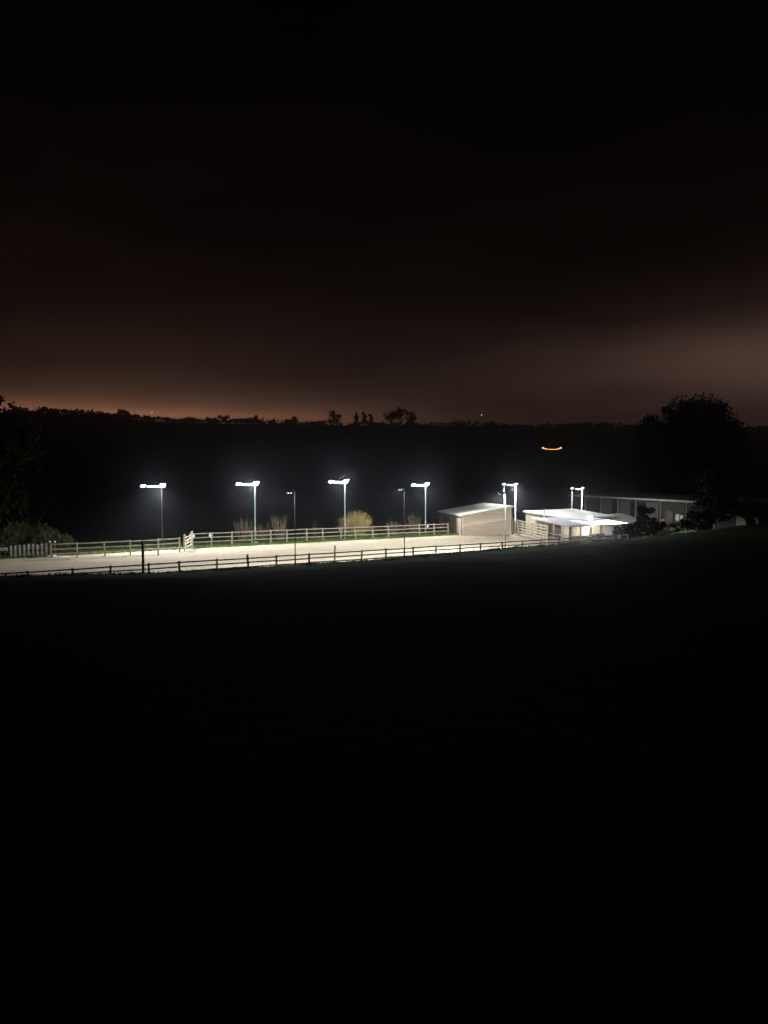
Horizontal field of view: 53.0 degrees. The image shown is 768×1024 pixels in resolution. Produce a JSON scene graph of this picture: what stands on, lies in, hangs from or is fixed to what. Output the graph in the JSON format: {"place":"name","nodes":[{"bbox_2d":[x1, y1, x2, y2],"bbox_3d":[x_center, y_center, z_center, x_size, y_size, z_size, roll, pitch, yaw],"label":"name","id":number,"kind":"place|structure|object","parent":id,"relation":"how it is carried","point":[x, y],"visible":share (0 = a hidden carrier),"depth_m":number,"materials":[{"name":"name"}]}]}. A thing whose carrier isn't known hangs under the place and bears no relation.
{"place":"outdoors","nodes":[
{"label":"outdoors","id":0,"kind":"place"},
{"bbox_2d":[0,412,767,1023],"bbox_3d":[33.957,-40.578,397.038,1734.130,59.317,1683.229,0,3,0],"label":"ground","id":1,"kind":"structure","parent":0,"point":[514,786],"depth_m":5.62,"materials":[{"name":"green plant"}]},
{"bbox_2d":[0,395,53,520],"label":"broadleaf tree","id":2,"kind":"object","parent":1,"relation":"on","point":[10,448],"visible":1,"depth_m":73.53,"materials":[{"name":"green plant"}]},
{"bbox_2d":[0,447,69,534],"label":"broadleaf tree","id":3,"kind":"object","parent":1,"relation":"on","point":[50,478],"visible":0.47,"depth_m":99.64,"materials":[{"name":"green plant"}]},
{"bbox_2d":[117,409,130,415],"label":"ridge tree","id":4,"kind":"object","parent":1,"relation":"on","point":[124,412],"visible":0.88,"depth_m":578.89,"materials":[{"name":"green plant"}]},
{"bbox_2d":[141,541,144,572],"bbox_3d":[-15.680,3.403,50.129,0.200,3.060,0.190,0,3,0],"label":"timber post","id":5,"kind":"object","parent":1,"relation":"on","point":[143,559],"visible":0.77,"depth_m":50.03,"materials":[{"name":"wood"}]},
{"bbox_2d":[217,415,229,422],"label":"ridge tree","id":6,"kind":"object","parent":1,"relation":"on","point":[225,417],"visible":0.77,"depth_m":581.30,"materials":[{"name":"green plant"}]},
{"bbox_2d":[0,533,588,575],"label":"riding arena surface","id":7,"kind":"object","parent":1,"relation":"on","point":[72,561],"visible":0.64,"depth_m":68.52,"materials":[{"name":"beige sand"}]},
{"bbox_2d":[28,556,69,557],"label":"jump pole","id":8,"kind":"object","parent":7,"relation":"on","point":[49,557],"visible":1,"depth_m":65.71,"materials":[{"name":"white paint"}]},
{"bbox_2d":[50,537,180,558],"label":"post and rail fence","id":9,"kind":"object","parent":7,"relation":"on","point":[104,547],"visible":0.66,"depth_m":67.12,"materials":[{"name":"wood"}]},
{"bbox_2d":[183,531,192,551],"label":"field gate","id":10,"kind":"structure","parent":7,"relation":"on","point":[187,540],"depth_m":72.30,"materials":[{"name":"white wood"}]},
{"bbox_2d":[286,489,295,564],"bbox_3d":[-6.719,1.544,55.648,0.685,6.430,0.313,-2,3,-32],"label":"floodlight mast","id":11,"kind":"object","parent":7,"relation":"on","point":[288,490],"visible":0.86,"depth_m":55.66,"materials":[{"name":"grey metal"}]},
{"bbox_2d":[396,486,404,555],"bbox_3d":[1.337,1.227,61.039,0.685,6.531,0.313,-2,3,-32],"label":"floodlight mast","id":12,"kind":"object","parent":7,"relation":"on","point":[398,488],"visible":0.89,"depth_m":61.05,"materials":[{"name":"grey metal"}]},
{"bbox_2d":[498,491,505,546],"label":"floodlight mast","id":13,"kind":"object","parent":7,"relation":"on","point":[501,493],"visible":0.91,"depth_m":67.24,"materials":[{"name":"grey metal"}]},
{"bbox_2d":[502,482,517,531],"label":"floodlight mast","id":14,"kind":"object","parent":7,"relation":"on","point":[515,483],"visible":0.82,"depth_m":95.97,"materials":[{"name":"white metal"}]},
{"bbox_2d":[512,518,547,541],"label":"board fence","id":15,"kind":"object","parent":7,"relation":"on","point":[530,528],"visible":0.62,"depth_m":85.94,"materials":[{"name":"beige wood"}]},
{"bbox_2d":[607,534,627,539],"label":"metal gate","id":16,"kind":"structure","parent":7,"relation":"on","point":[617,537],"depth_m":78.20,"materials":[{"name":"grey metal"}]},
{"bbox_2d":[0,534,612,574],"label":"post and rail fence","id":17,"kind":"object","parent":1,"relation":"on","point":[110,567],"visible":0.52,"depth_m":56.73,"materials":[{"name":"wood"}]},
{"bbox_2d":[326,410,342,425],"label":"ridge tree","id":18,"kind":"object","parent":1,"relation":"on","point":[334,417],"visible":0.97,"depth_m":581.46,"materials":[{"name":"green plant"}]},
{"bbox_2d":[353,412,359,421],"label":"ridge tree","id":19,"kind":"object","parent":1,"relation":"on","point":[356,417],"visible":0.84,"depth_m":581.04,"materials":[{"name":"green plant"}]},
{"bbox_2d":[361,412,367,425],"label":"ridge tree","id":20,"kind":"object","parent":1,"relation":"on","point":[364,416],"visible":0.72,"depth_m":581.55,"materials":[{"name":"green plant"}]},
{"bbox_2d":[0,528,738,577],"bbox_3d":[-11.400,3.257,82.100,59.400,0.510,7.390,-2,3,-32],"label":"grass verge","id":21,"kind":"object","parent":1,"relation":"on","point":[174,545],"depth_m":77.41,"materials":[{"name":"green plant"}]},
{"bbox_2d":[0,518,37,553],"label":"leafy shrub","id":22,"kind":"object","parent":21,"relation":"on","point":[6,540],"visible":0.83,"depth_m":68.87,"materials":[{"name":"green plant"}]},
{"bbox_2d":[10,543,47,557],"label":"picket panel","id":23,"kind":"object","parent":21,"relation":"on","point":[29,553],"visible":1,"depth_m":66.51,"materials":[{"name":"white paint"}]},
{"bbox_2d":[21,523,67,552],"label":"leafy shrub","id":24,"kind":"object","parent":21,"relation":"on","point":[43,537],"visible":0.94,"depth_m":69.42,"materials":[{"name":"green plant"}]},
{"bbox_2d":[47,541,56,555],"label":"jump stand","id":25,"kind":"object","parent":21,"relation":"on","point":[49,548],"visible":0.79,"depth_m":67.20,"materials":[{"name":"white paint"}]},
{"bbox_2d":[48,533,75,551],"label":"leafy shrub","id":26,"kind":"object","parent":21,"relation":"on","point":[65,539],"visible":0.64,"depth_m":70.11,"materials":[{"name":"green plant"}]},
{"bbox_2d":[139,483,165,546],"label":"floodlight mast","id":27,"kind":"object","parent":21,"relation":"on","point":[161,485],"visible":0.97,"depth_m":74.59,"materials":[{"name":"grey metal"}]},
{"bbox_2d":[231,517,253,541],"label":"bare shrub","id":28,"kind":"object","parent":21,"relation":"on","point":[242,530],"visible":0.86,"depth_m":80.72,"materials":[{"name":"brown plant"}]},
{"bbox_2d":[235,481,258,542],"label":"floodlight mast","id":29,"kind":"object","parent":21,"relation":"on","point":[254,483],"visible":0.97,"depth_m":78.98,"materials":[{"name":"grey metal"}]},
{"bbox_2d":[256,524,271,540],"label":"bare shrub","id":30,"kind":"object","parent":21,"relation":"on","point":[259,528],"visible":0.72,"depth_m":82.12,"materials":[{"name":"brown plant"}]},
{"bbox_2d":[271,515,286,539],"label":"bare shrub","id":31,"kind":"object","parent":21,"relation":"on","point":[283,528],"visible":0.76,"depth_m":82.13,"materials":[{"name":"plant"}]},
{"bbox_2d":[190,523,448,545],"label":"post and rail fence","id":32,"kind":"object","parent":21,"relation":"on","point":[322,532],"visible":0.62,"depth_m":81.64,"materials":[{"name":"beige wood"}]},
{"bbox_2d":[327,479,348,537],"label":"floodlight mast","id":33,"kind":"object","parent":21,"relation":"on","point":[344,481],"visible":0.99,"depth_m":84.35,"materials":[{"name":"grey metal"}]},
{"bbox_2d":[337,510,378,537],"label":"golden bush","id":34,"kind":"object","parent":21,"relation":"on","point":[353,521],"visible":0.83,"depth_m":85.86,"materials":[{"name":"yellow plant"}]},
{"bbox_2d":[381,520,401,534],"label":"bare shrub","id":35,"kind":"object","parent":21,"relation":"on","point":[393,527],"visible":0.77,"depth_m":89.58,"materials":[{"name":"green plant"}]},
{"bbox_2d":[405,516,420,531],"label":"bare shrub","id":36,"kind":"object","parent":21,"relation":"on","point":[411,521],"visible":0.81,"depth_m":93.21,"materials":[{"name":"plant"}]},
{"bbox_2d":[410,482,428,534],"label":"floodlight mast","id":37,"kind":"object","parent":21,"relation":"on","point":[425,484],"visible":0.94,"depth_m":89.73,"materials":[{"name":"grey metal"}]},
{"bbox_2d":[368,414,373,422],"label":"ridge tree","id":38,"kind":"object","parent":1,"relation":"on","point":[371,417],"visible":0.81,"depth_m":580.78,"materials":[{"name":"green plant"}]},
{"bbox_2d":[2,406,767,430],"bbox_3d":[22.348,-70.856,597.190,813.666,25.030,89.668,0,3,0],"label":"ridge woodland","id":39,"kind":"object","parent":1,"relation":"on","point":[208,420],"visible":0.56,"depth_m":570.88,"materials":[{"name":"green plant"}]},
{"bbox_2d":[383,411,396,421],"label":"ridge tree","id":40,"kind":"object","parent":1,"relation":"on","point":[388,416],"visible":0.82,"depth_m":579.66,"materials":[{"name":"green plant"}]},
{"bbox_2d":[393,406,409,425],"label":"ridge tree","id":41,"kind":"object","parent":1,"relation":"on","point":[400,413],"visible":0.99,"depth_m":581.03,"materials":[{"name":"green plant"}]},
{"bbox_2d":[405,411,416,423],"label":"ridge tree","id":42,"kind":"object","parent":1,"relation":"on","point":[412,416],"visible":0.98,"depth_m":580.72,"materials":[{"name":"green plant"}]},
{"bbox_2d":[437,503,513,535],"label":"board shed","id":43,"kind":"structure","parent":1,"relation":"on","point":[480,519],"depth_m":90.32,"materials":[{"name":"white paint"}]},
{"bbox_2d":[443,515,448,530],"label":"door","id":44,"kind":"structure","parent":43,"relation":"in","point":[446,517],"depth_m":96.29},
{"bbox_2d":[457,518,460,534],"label":"door","id":45,"kind":"structure","parent":43,"relation":"in","point":[458,519],"depth_m":90.72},
{"bbox_2d":[502,519,508,534],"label":"door","id":46,"kind":"structure","parent":43,"relation":"in","point":[503,520],"depth_m":90.43,"materials":[{"name":"beige wood"}]},
{"bbox_2d":[542,447,560,485],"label":"festoon lights","id":47,"kind":"object","parent":1,"relation":"on","point":[560,466],"visible":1,"depth_m":229.65},
{"bbox_2d":[523,509,616,532],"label":"stable block","id":48,"kind":"structure","parent":1,"relation":"on","point":[544,513],"depth_m":96.65,"materials":[{"name":"metal"}]},
{"bbox_2d":[570,487,583,509],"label":"floodlight mast","id":49,"kind":"object","parent":1,"relation":"on","point":[581,497],"visible":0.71,"depth_m":104.79,"materials":[{"name":"white metal"}]},
{"bbox_2d":[533,516,627,540],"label":"open stable","id":50,"kind":"structure","parent":1,"relation":"on","point":[566,527],"depth_m":85.39,"materials":[{"name":"white metal"}]},
{"bbox_2d":[587,533,606,540],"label":"dark bush","id":51,"kind":"object","parent":1,"relation":"on","point":[602,534],"visible":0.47,"depth_m":79.44,"materials":[{"name":"green plant"}]},
{"bbox_2d":[608,513,641,536],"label":"lean to","id":52,"kind":"object","parent":1,"relation":"on","point":[622,517],"visible":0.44,"depth_m":94.77,"materials":[{"name":"grey metal"}]},
{"bbox_2d":[612,522,638,538],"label":"dark bush","id":53,"kind":"object","parent":1,"relation":"on","point":[628,529],"visible":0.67,"depth_m":78.72,"materials":[{"name":"green plant"}]},
{"bbox_2d":[635,505,655,533],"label":"dark bush","id":54,"kind":"object","parent":1,"relation":"on","point":[642,511],"visible":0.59,"depth_m":91.98,"materials":[{"name":"green plant"}]},
{"bbox_2d":[633,517,666,536],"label":"dark bush","id":55,"kind":"object","parent":1,"relation":"on","point":[652,527],"visible":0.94,"depth_m":79.53,"materials":[{"name":"green plant"}]},
{"bbox_2d":[630,405,697,493],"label":"broadleaf tree","id":56,"kind":"object","parent":1,"relation":"on","point":[673,452],"visible":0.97,"depth_m":145.44,"materials":[{"name":"green plant"}]},
{"bbox_2d":[568,492,767,531],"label":"long barn","id":57,"kind":"structure","parent":1,"relation":"on","point":[673,508],"depth_m":111.21,"materials":[{"name":"white paint"}]},
{"bbox_2d":[666,522,682,531],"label":"dark bush","id":58,"kind":"object","parent":1,"relation":"on","point":[676,527],"visible":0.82,"depth_m":85.97,"materials":[{"name":"green plant"}]},
{"bbox_2d":[679,509,713,531],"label":"dark bush","id":59,"kind":"object","parent":1,"relation":"on","point":[695,516],"visible":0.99,"depth_m":79.92,"materials":[{"name":"green plant"}]},
{"bbox_2d":[658,392,753,494],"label":"broadleaf tree","id":60,"kind":"object","parent":1,"relation":"on","point":[710,425],"visible":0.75,"depth_m":145.41,"materials":[{"name":"green plant"}]},
{"bbox_2d":[690,466,741,527],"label":"broadleaf tree","id":61,"kind":"object","parent":1,"relation":"on","point":[717,485],"visible":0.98,"depth_m":83.02,"materials":[{"name":"green plant"}]},
{"bbox_2d":[732,498,767,525],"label":"dark bush","id":62,"kind":"object","parent":1,"relation":"on","point":[747,510],"visible":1,"depth_m":80.76,"materials":[{"name":"green plant"}]},
{"bbox_2d":[0,0,767,428],"label":"sky","id":63,"kind":"structure","parent":0,"point":[528,212],"materials":[{"name":"black"}]}
]}

